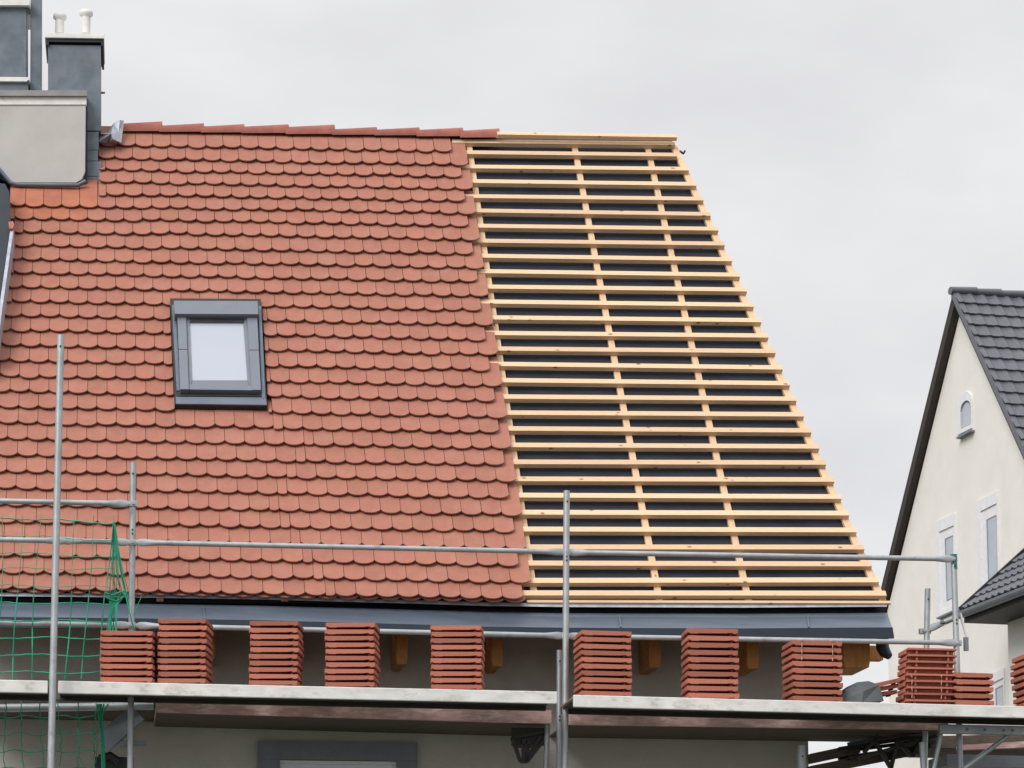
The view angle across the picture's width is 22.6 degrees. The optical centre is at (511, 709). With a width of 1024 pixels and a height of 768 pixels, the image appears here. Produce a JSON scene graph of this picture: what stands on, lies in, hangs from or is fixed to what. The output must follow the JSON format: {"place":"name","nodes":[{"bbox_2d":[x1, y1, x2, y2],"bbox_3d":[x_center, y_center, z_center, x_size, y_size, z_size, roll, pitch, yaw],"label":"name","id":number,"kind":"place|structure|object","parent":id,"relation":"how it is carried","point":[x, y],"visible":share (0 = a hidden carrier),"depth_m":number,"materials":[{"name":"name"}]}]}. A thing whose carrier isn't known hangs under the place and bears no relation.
{"place":"outdoors","nodes":[
{"label":"outdoors","id":0,"kind":"place"},
{"bbox_2d":[0,0,893,767],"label":"house","id":1,"kind":"structure","parent":0,"point":[396,336],"depth_m":21.90,"materials":[{"name":"tile"}]},
{"bbox_2d":[170,298,266,412],"bbox_3d":[-2.541,-3.055,22.099,0.813,1.242,0.907,1,-7,-9],"label":"roof window","id":2,"kind":"structure","parent":1,"relation":"in","point":[218,363],"depth_m":21.98,"materials":[{"name":"black metal"}]},
{"bbox_2d":[258,741,416,767],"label":"window","id":3,"kind":"structure","parent":1,"relation":"in","point":[271,754],"depth_m":20.83,"materials":[{"name":"grey glass"}]},
{"bbox_2d":[28,0,1023,767],"label":"sky","id":4,"kind":"structure","parent":0,"point":[855,163],"materials":[{"name":"white"}]},
{"bbox_2d":[881,287,1023,767],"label":"house","id":5,"kind":"structure","parent":0,"point":[963,498],"depth_m":38.60,"materials":[{"name":"paint"}]},
{"bbox_2d":[934,513,959,618],"bbox_3d":[6.659,-2.197,39.225,0.086,1.541,0.877,2,-7,-13],"label":"gable window","id":6,"kind":"structure","parent":5,"relation":"in","point":[945,528],"depth_m":39.33,"materials":[{"name":"white glass"}]},
{"bbox_2d":[956,391,974,438],"bbox_3d":[6.840,-4.473,38.719,0.092,0.682,0.596,2,-7,-13],"label":"gable window","id":7,"kind":"structure","parent":5,"relation":"in","point":[965,401],"depth_m":38.73,"materials":[{"name":"white glass"}]},
{"bbox_2d":[975,491,999,588],"bbox_3d":[7.034,-2.395,37.783,0.041,1.538,0.778,2,-7,-13],"label":"gable window","id":8,"kind":"structure","parent":5,"relation":"in","point":[987,508],"depth_m":37.82,"materials":[{"name":"white glass"}]},
{"bbox_2d":[989,668,1005,725],"bbox_3d":[7.074,-0.102,37.334,0.041,0.953,0.589,2,-7,-13],"label":"gable window","id":9,"kind":"structure","parent":5,"relation":"in","point":[999,693],"depth_m":37.25,"materials":[{"name":"white glass"}]},
{"label":"ground","id":10,"kind":"structure","parent":0,"visible":0},
{"bbox_2d":[0,334,1023,767],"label":"scaffold","id":11,"kind":"object","parent":10,"relation":"on","point":[894,730],"visible":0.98,"depth_m":20.03,"materials":[{"name":"metal"}]},
{"bbox_2d":[0,515,141,767],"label":"safety net","id":12,"kind":"object","parent":11,"relation":"hanging from","point":[113,548],"visible":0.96,"depth_m":19.35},
{"bbox_2d":[100,677,156,682],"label":"stacked tile","id":13,"kind":"object","parent":11,"relation":"on","point":[126,679],"visible":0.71,"depth_m":19.09,"materials":[{"name":"ceramic"}]},
{"bbox_2d":[100,670,157,680],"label":"stacked tile","id":14,"kind":"object","parent":13,"relation":"on","point":[134,674],"visible":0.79,"depth_m":19.10,"materials":[{"name":"ceramic"}]},
{"bbox_2d":[101,664,158,674],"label":"stacked tile","id":15,"kind":"object","parent":14,"relation":"on","point":[132,667],"visible":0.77,"depth_m":19.11,"materials":[{"name":"ceramic"}]},
{"bbox_2d":[99,657,157,667],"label":"stacked tile","id":16,"kind":"object","parent":15,"relation":"on","point":[119,660],"visible":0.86,"depth_m":19.11,"materials":[{"name":"ceramic"}]},
{"bbox_2d":[101,650,157,661],"bbox_3d":[-2.881,-0.397,19.288,0.403,0.047,0.345,1,-7,-1],"label":"stacked tile","id":17,"kind":"object","parent":16,"relation":"on","point":[135,654],"visible":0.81,"depth_m":19.12,"materials":[{"name":"ceramic"}]},
{"bbox_2d":[100,644,157,654],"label":"stacked tile","id":18,"kind":"object","parent":17,"relation":"on","point":[134,647],"visible":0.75,"depth_m":19.13,"materials":[{"name":"ceramic"}]},
{"bbox_2d":[100,637,157,648],"bbox_3d":[-2.888,-0.496,19.302,0.403,0.047,0.345,1,-7,-2],"label":"stacked tile","id":19,"kind":"object","parent":18,"relation":"on","point":[120,640],"visible":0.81,"depth_m":19.13,"materials":[{"name":"ceramic"}]},
{"bbox_2d":[100,630,157,641],"bbox_3d":[-2.887,-0.546,19.316,0.403,0.047,0.345,1,-7,-1],"label":"stacked tile","id":20,"kind":"object","parent":19,"relation":"on","point":[140,634],"visible":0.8,"depth_m":19.15,"materials":[{"name":"ceramic"}]},
{"bbox_2d":[157,678,210,683],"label":"stacked tile","id":21,"kind":"object","parent":11,"relation":"on","point":[185,681],"visible":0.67,"depth_m":19.15,"materials":[{"name":"ceramic"}]},
{"bbox_2d":[158,672,212,682],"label":"stacked tile","id":22,"kind":"object","parent":21,"relation":"on","point":[194,675],"visible":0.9,"depth_m":19.16,"materials":[{"name":"ceramic"}]},
{"bbox_2d":[158,665,212,675],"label":"stacked tile","id":23,"kind":"object","parent":22,"relation":"on","point":[183,668],"visible":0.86,"depth_m":19.16,"materials":[{"name":"ceramic"}]},
{"bbox_2d":[157,658,211,669],"bbox_3d":[-2.473,-0.338,19.341,0.376,0.047,0.345,1,-7,1],"label":"stacked tile","id":24,"kind":"object","parent":23,"relation":"on","point":[163,661],"visible":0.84,"depth_m":19.17,"materials":[{"name":"ceramic"}]},
{"bbox_2d":[158,652,212,662],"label":"stacked tile","id":25,"kind":"object","parent":24,"relation":"on","point":[189,655],"visible":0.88,"depth_m":19.18,"materials":[{"name":"ceramic"}]},
{"bbox_2d":[157,645,212,655],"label":"stacked tile","id":26,"kind":"object","parent":25,"relation":"on","point":[182,648],"visible":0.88,"depth_m":19.18,"materials":[{"name":"ceramic"}]},
{"bbox_2d":[159,638,212,649],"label":"stacked tile","id":27,"kind":"object","parent":26,"relation":"on","point":[206,642],"visible":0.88,"depth_m":19.19,"materials":[{"name":"ceramic"}]},
{"bbox_2d":[157,632,211,642],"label":"stacked tile","id":28,"kind":"object","parent":27,"relation":"on","point":[184,635],"visible":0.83,"depth_m":19.20,"materials":[{"name":"ceramic"}]},
{"bbox_2d":[159,625,213,636],"bbox_3d":[-2.467,-0.588,19.374,0.376,0.047,0.345,1,-7,1],"label":"stacked tile","id":29,"kind":"object","parent":28,"relation":"on","point":[182,628],"visible":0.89,"depth_m":19.21,"materials":[{"name":"ceramic"}]},
{"bbox_2d":[158,619,212,629],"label":"stacked tile","id":30,"kind":"object","parent":29,"relation":"on","point":[198,622],"visible":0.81,"depth_m":19.21,"materials":[{"name":"ceramic"}]},
{"bbox_2d":[249,680,301,685],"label":"stacked tile","id":31,"kind":"object","parent":11,"relation":"on","point":[276,683],"visible":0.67,"depth_m":19.25,"materials":[{"name":"ceramic"}]},
{"bbox_2d":[249,674,302,684],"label":"stacked tile","id":32,"kind":"object","parent":31,"relation":"on","point":[281,677],"visible":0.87,"depth_m":19.26,"materials":[{"name":"ceramic"}]},
{"bbox_2d":[249,667,302,677],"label":"stacked tile","id":33,"kind":"object","parent":32,"relation":"on","point":[266,670],"visible":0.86,"depth_m":19.27,"materials":[{"name":"ceramic"}]},
{"bbox_2d":[249,661,302,671],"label":"stacked tile","id":34,"kind":"object","parent":33,"relation":"on","point":[289,664],"visible":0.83,"depth_m":19.28,"materials":[{"name":"ceramic"}]},
{"bbox_2d":[249,654,302,664],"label":"stacked tile","id":35,"kind":"object","parent":34,"relation":"on","point":[274,657],"visible":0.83,"depth_m":19.28,"materials":[{"name":"ceramic"}]},
{"bbox_2d":[250,647,303,658],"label":"stacked tile","id":36,"kind":"object","parent":35,"relation":"on","point":[267,650],"visible":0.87,"depth_m":19.28,"materials":[{"name":"ceramic"}]},
{"bbox_2d":[250,641,303,651],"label":"stacked tile","id":37,"kind":"object","parent":36,"relation":"on","point":[282,644],"visible":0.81,"depth_m":19.30,"materials":[{"name":"ceramic"}]},
{"bbox_2d":[250,634,303,645],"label":"stacked tile","id":38,"kind":"object","parent":37,"relation":"on","point":[263,637],"visible":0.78,"depth_m":19.30,"materials":[{"name":"ceramic"}]},
{"bbox_2d":[249,628,302,638],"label":"stacked tile","id":39,"kind":"object","parent":38,"relation":"on","point":[285,631],"visible":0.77,"depth_m":19.31,"materials":[{"name":"ceramic"}]},
{"bbox_2d":[250,621,303,632],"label":"stacked tile","id":40,"kind":"object","parent":39,"relation":"on","point":[275,624],"visible":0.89,"depth_m":19.30,"materials":[{"name":"ceramic"}]},
{"bbox_2d":[325,682,378,687],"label":"stacked tile","id":41,"kind":"object","parent":11,"relation":"on","point":[353,684],"visible":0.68,"depth_m":19.33,"materials":[{"name":"ceramic"}]},
{"bbox_2d":[325,675,379,685],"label":"stacked tile","id":42,"kind":"object","parent":41,"relation":"on","point":[341,678],"visible":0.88,"depth_m":19.34,"materials":[{"name":"ceramic"}]},
{"bbox_2d":[324,669,378,678],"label":"stacked tile","id":43,"kind":"object","parent":42,"relation":"on","point":[364,672],"visible":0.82,"depth_m":19.35,"materials":[{"name":"ceramic"}]},
{"bbox_2d":[326,662,380,672],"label":"stacked tile","id":44,"kind":"object","parent":43,"relation":"on","point":[348,665],"visible":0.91,"depth_m":19.36,"materials":[{"name":"ceramic"}]},
{"bbox_2d":[325,656,378,665],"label":"stacked tile","id":45,"kind":"object","parent":44,"relation":"on","point":[369,659],"visible":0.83,"depth_m":19.36,"materials":[{"name":"ceramic"}]},
{"bbox_2d":[325,649,380,659],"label":"stacked tile","id":46,"kind":"object","parent":45,"relation":"on","point":[351,652],"visible":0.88,"depth_m":19.37,"materials":[{"name":"ceramic"}]},
{"bbox_2d":[325,643,379,652],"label":"stacked tile","id":47,"kind":"object","parent":46,"relation":"on","point":[352,646],"visible":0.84,"depth_m":19.38,"materials":[{"name":"ceramic"}]},
{"bbox_2d":[325,636,378,646],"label":"stacked tile","id":48,"kind":"object","parent":47,"relation":"on","point":[350,639],"visible":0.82,"depth_m":19.38,"materials":[{"name":"ceramic"}]},
{"bbox_2d":[325,629,378,639],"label":"stacked tile","id":49,"kind":"object","parent":48,"relation":"on","point":[342,632],"visible":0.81,"depth_m":19.39,"materials":[{"name":"ceramic"}]},
{"bbox_2d":[326,623,379,633],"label":"stacked tile","id":50,"kind":"object","parent":49,"relation":"on","point":[366,626],"visible":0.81,"depth_m":19.39,"materials":[{"name":"ceramic"}]},
{"bbox_2d":[431,685,483,689],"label":"stacked tile","id":51,"kind":"object","parent":11,"relation":"on","point":[470,687],"visible":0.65,"depth_m":19.46,"materials":[{"name":"ceramic"}]},
{"bbox_2d":[431,678,484,687],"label":"stacked tile","id":52,"kind":"object","parent":51,"relation":"on","point":[457,681],"visible":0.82,"depth_m":19.47,"materials":[{"name":"ceramic"}]},
{"bbox_2d":[430,671,483,680],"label":"stacked tile","id":53,"kind":"object","parent":52,"relation":"on","point":[444,674],"visible":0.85,"depth_m":19.47,"materials":[{"name":"ceramic"}]},
{"bbox_2d":[431,665,483,674],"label":"stacked tile","id":54,"kind":"object","parent":53,"relation":"on","point":[468,668],"visible":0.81,"depth_m":19.47,"materials":[{"name":"ceramic"}]},
{"bbox_2d":[430,658,484,667],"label":"stacked tile","id":55,"kind":"object","parent":54,"relation":"on","point":[456,661],"visible":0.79,"depth_m":19.48,"materials":[{"name":"ceramic"}]},
{"bbox_2d":[431,652,484,661],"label":"stacked tile","id":56,"kind":"object","parent":55,"relation":"on","point":[457,655],"visible":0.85,"depth_m":19.49,"materials":[{"name":"ceramic"}]},
{"bbox_2d":[431,645,484,655],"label":"stacked tile","id":57,"kind":"object","parent":56,"relation":"on","point":[457,648],"visible":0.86,"depth_m":19.49,"materials":[{"name":"ceramic"}]},
{"bbox_2d":[430,638,483,647],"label":"stacked tile","id":58,"kind":"object","parent":57,"relation":"on","point":[447,641],"visible":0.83,"depth_m":19.50,"materials":[{"name":"ceramic"}]},
{"bbox_2d":[431,632,484,642],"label":"stacked tile","id":59,"kind":"object","parent":58,"relation":"on","point":[471,635],"visible":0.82,"depth_m":19.51,"materials":[{"name":"ceramic"}]},
{"bbox_2d":[430,625,483,634],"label":"stacked tile","id":60,"kind":"object","parent":59,"relation":"on","point":[445,628],"visible":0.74,"depth_m":19.52,"materials":[{"name":"ceramic"}]},
{"bbox_2d":[576,691,631,695],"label":"stacked tile","id":61,"kind":"object","parent":11,"relation":"on","point":[605,693],"visible":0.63,"depth_m":19.66,"materials":[{"name":"ceramic"}]},
{"bbox_2d":[573,684,631,693],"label":"stacked tile","id":62,"kind":"object","parent":61,"relation":"on","point":[602,687],"visible":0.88,"depth_m":19.68,"materials":[{"name":"ceramic"}]},
{"bbox_2d":[574,677,631,686],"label":"stacked tile","id":63,"kind":"object","parent":62,"relation":"on","point":[608,681],"visible":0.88,"depth_m":19.68,"materials":[{"name":"ceramic"}]},
{"bbox_2d":[575,670,631,680],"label":"stacked tile","id":64,"kind":"object","parent":63,"relation":"on","point":[602,674],"visible":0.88,"depth_m":19.69,"materials":[{"name":"ceramic"}]},
{"bbox_2d":[574,664,631,673],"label":"stacked tile","id":65,"kind":"object","parent":64,"relation":"on","point":[603,667],"visible":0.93,"depth_m":19.69,"materials":[{"name":"ceramic"}]},
{"bbox_2d":[574,657,631,666],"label":"stacked tile","id":66,"kind":"object","parent":65,"relation":"on","point":[601,660],"visible":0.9,"depth_m":19.70,"materials":[{"name":"ceramic"}]},
{"bbox_2d":[574,650,631,660],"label":"stacked tile","id":67,"kind":"object","parent":66,"relation":"on","point":[602,654],"visible":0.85,"depth_m":19.70,"materials":[{"name":"ceramic"}]},
{"bbox_2d":[573,644,630,653],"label":"stacked tile","id":68,"kind":"object","parent":67,"relation":"on","point":[599,647],"visible":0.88,"depth_m":19.72,"materials":[{"name":"ceramic"}]},
{"bbox_2d":[574,637,630,646],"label":"stacked tile","id":69,"kind":"object","parent":68,"relation":"on","point":[603,640],"visible":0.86,"depth_m":19.71,"materials":[{"name":"ceramic"}]},
{"bbox_2d":[574,630,631,640],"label":"stacked tile","id":70,"kind":"object","parent":69,"relation":"on","point":[608,634],"visible":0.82,"depth_m":19.73,"materials":[{"name":"ceramic"}]},
{"bbox_2d":[683,693,739,698],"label":"stacked tile","id":71,"kind":"object","parent":11,"relation":"on","point":[714,695],"visible":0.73,"depth_m":19.76,"materials":[{"name":"ceramic"}]},
{"bbox_2d":[681,686,737,695],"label":"stacked tile","id":72,"kind":"object","parent":71,"relation":"on","point":[709,689],"visible":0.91,"depth_m":19.78,"materials":[{"name":"ceramic"}]},
{"bbox_2d":[681,678,737,688],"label":"stacked tile","id":73,"kind":"object","parent":72,"relation":"on","point":[709,682],"visible":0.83,"depth_m":19.79,"materials":[{"name":"ceramic"}]},
{"bbox_2d":[681,671,737,681],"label":"stacked tile","id":74,"kind":"object","parent":73,"relation":"on","point":[707,675],"visible":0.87,"depth_m":19.80,"materials":[{"name":"ceramic"}]},
{"bbox_2d":[682,664,738,674],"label":"stacked tile","id":75,"kind":"object","parent":74,"relation":"on","point":[710,668],"visible":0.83,"depth_m":19.80,"materials":[{"name":"ceramic"}]},
{"bbox_2d":[681,657,738,667],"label":"stacked tile","id":76,"kind":"object","parent":75,"relation":"on","point":[709,660],"visible":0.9,"depth_m":19.81,"materials":[{"name":"ceramic"}]},
{"bbox_2d":[681,650,737,660],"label":"stacked tile","id":77,"kind":"object","parent":76,"relation":"on","point":[709,653],"visible":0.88,"depth_m":19.82,"materials":[{"name":"ceramic"}]},
{"bbox_2d":[682,642,738,652],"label":"stacked tile","id":78,"kind":"object","parent":77,"relation":"on","point":[712,646],"visible":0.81,"depth_m":19.81,"materials":[{"name":"ceramic"}]},
{"bbox_2d":[681,635,738,645],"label":"stacked tile","id":79,"kind":"object","parent":78,"relation":"on","point":[709,639],"visible":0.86,"depth_m":19.83,"materials":[{"name":"ceramic"}]},
{"bbox_2d":[681,628,737,638],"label":"stacked tile","id":80,"kind":"object","parent":79,"relation":"on","point":[706,632],"visible":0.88,"depth_m":19.83,"materials":[{"name":"ceramic"}]},
{"bbox_2d":[786,696,842,701],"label":"stacked tile","id":81,"kind":"object","parent":11,"relation":"on","point":[814,698],"visible":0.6,"depth_m":19.90,"materials":[{"name":"ceramic"}]},
{"bbox_2d":[782,689,841,699],"bbox_3d":[2.355,-0.112,20.079,0.410,0.051,0.345,2,-7,-7],"label":"stacked tile","id":82,"kind":"object","parent":81,"relation":"on","point":[811,692],"visible":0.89,"depth_m":19.93,"materials":[{"name":"ceramic"}]},
{"bbox_2d":[783,682,842,691],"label":"stacked tile","id":83,"kind":"object","parent":82,"relation":"on","point":[814,685],"visible":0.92,"depth_m":19.92,"materials":[{"name":"ceramic"}]},
{"bbox_2d":[782,675,841,685],"bbox_3d":[2.358,-0.220,20.091,0.411,0.052,0.345,2,-7,-7],"label":"stacked tile","id":84,"kind":"object","parent":83,"relation":"on","point":[809,678],"visible":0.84,"depth_m":19.94,"materials":[{"name":"ceramic"}]},
{"bbox_2d":[783,668,842,677],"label":"stacked tile","id":85,"kind":"object","parent":84,"relation":"on","point":[813,671],"visible":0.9,"depth_m":19.94,"materials":[{"name":"ceramic"}]},
{"bbox_2d":[782,661,841,671],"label":"stacked tile","id":86,"kind":"object","parent":85,"relation":"on","point":[811,664],"visible":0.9,"depth_m":19.95,"materials":[{"name":"ceramic"}]},
{"bbox_2d":[782,654,841,664],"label":"stacked tile","id":87,"kind":"object","parent":86,"relation":"on","point":[809,657],"visible":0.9,"depth_m":19.95,"materials":[{"name":"ceramic"}]},
{"bbox_2d":[781,647,840,658],"bbox_3d":[2.352,-0.437,20.117,0.410,0.051,0.345,2,-7,-7],"label":"stacked tile","id":88,"kind":"object","parent":87,"relation":"on","point":[806,650],"visible":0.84,"depth_m":19.96,"materials":[{"name":"ceramic"}]},
{"bbox_2d":[782,640,841,650],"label":"stacked tile","id":89,"kind":"object","parent":88,"relation":"on","point":[812,644],"visible":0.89,"depth_m":19.96,"materials":[{"name":"ceramic"}]},
{"bbox_2d":[840,681,883,702],"bbox_3d":[2.714,-0.123,20.227,0.368,0.213,0.600,1,-7,-8],"label":"crumpled sheet","id":90,"kind":"object","parent":11,"relation":"on","point":[866,691],"visible":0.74,"depth_m":20.05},
{"bbox_2d":[900,699,954,703],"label":"stacked tile","id":91,"kind":"object","parent":11,"relation":"on","point":[919,701],"visible":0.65,"depth_m":20.04,"materials":[{"name":"ceramic"}]},
{"bbox_2d":[896,692,953,702],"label":"stacked tile","id":92,"kind":"object","parent":91,"relation":"on","point":[926,696],"visible":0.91,"depth_m":20.07,"materials":[{"name":"ceramic"}]},
{"bbox_2d":[897,686,955,695],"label":"stacked tile","id":93,"kind":"object","parent":92,"relation":"on","point":[917,689],"visible":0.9,"depth_m":20.09,"materials":[{"name":"ceramic"}]},
{"bbox_2d":[897,680,955,689],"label":"stacked tile","id":94,"kind":"object","parent":93,"relation":"on","point":[925,683],"visible":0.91,"depth_m":20.09,"materials":[{"name":"ceramic"}]},
{"bbox_2d":[897,673,954,683],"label":"stacked tile","id":95,"kind":"object","parent":94,"relation":"on","point":[919,676],"visible":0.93,"depth_m":20.10,"materials":[{"name":"ceramic"}]},
{"bbox_2d":[897,667,955,676],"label":"stacked tile","id":96,"kind":"object","parent":95,"relation":"on","point":[927,670],"visible":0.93,"depth_m":20.11,"materials":[{"name":"ceramic"}]},
{"bbox_2d":[898,660,955,670],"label":"stacked tile","id":97,"kind":"object","parent":96,"relation":"on","point":[939,664],"visible":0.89,"depth_m":20.11,"materials":[{"name":"ceramic"}]},
{"bbox_2d":[898,654,956,663],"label":"stacked tile","id":98,"kind":"object","parent":97,"relation":"on","point":[924,657],"visible":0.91,"depth_m":20.12,"materials":[{"name":"ceramic"}]},
{"bbox_2d":[898,648,956,657],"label":"stacked tile","id":99,"kind":"object","parent":98,"relation":"on","point":[936,651],"visible":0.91,"depth_m":20.12,"materials":[{"name":"ceramic"}]},
{"bbox_2d":[952,700,993,705],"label":"stacked tile","id":100,"kind":"object","parent":11,"relation":"on","point":[967,702],"visible":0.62,"depth_m":20.08,"materials":[{"name":"ceramic"}]},
{"bbox_2d":[951,693,993,700],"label":"stacked tile","id":101,"kind":"object","parent":100,"relation":"on","point":[969,696],"visible":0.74,"depth_m":20.11,"materials":[{"name":"ceramic"}]},
{"bbox_2d":[952,686,993,693],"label":"stacked tile","id":102,"kind":"object","parent":101,"relation":"on","point":[973,690],"visible":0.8,"depth_m":20.11,"materials":[{"name":"ceramic"}]},
{"bbox_2d":[952,679,993,686],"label":"stacked tile","id":103,"kind":"object","parent":102,"relation":"on","point":[975,683],"visible":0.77,"depth_m":20.12,"materials":[{"name":"ceramic"}]},
{"bbox_2d":[952,672,992,679],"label":"stacked tile","id":104,"kind":"object","parent":103,"relation":"on","point":[975,676],"visible":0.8,"depth_m":20.12,"materials":[{"name":"ceramic"}]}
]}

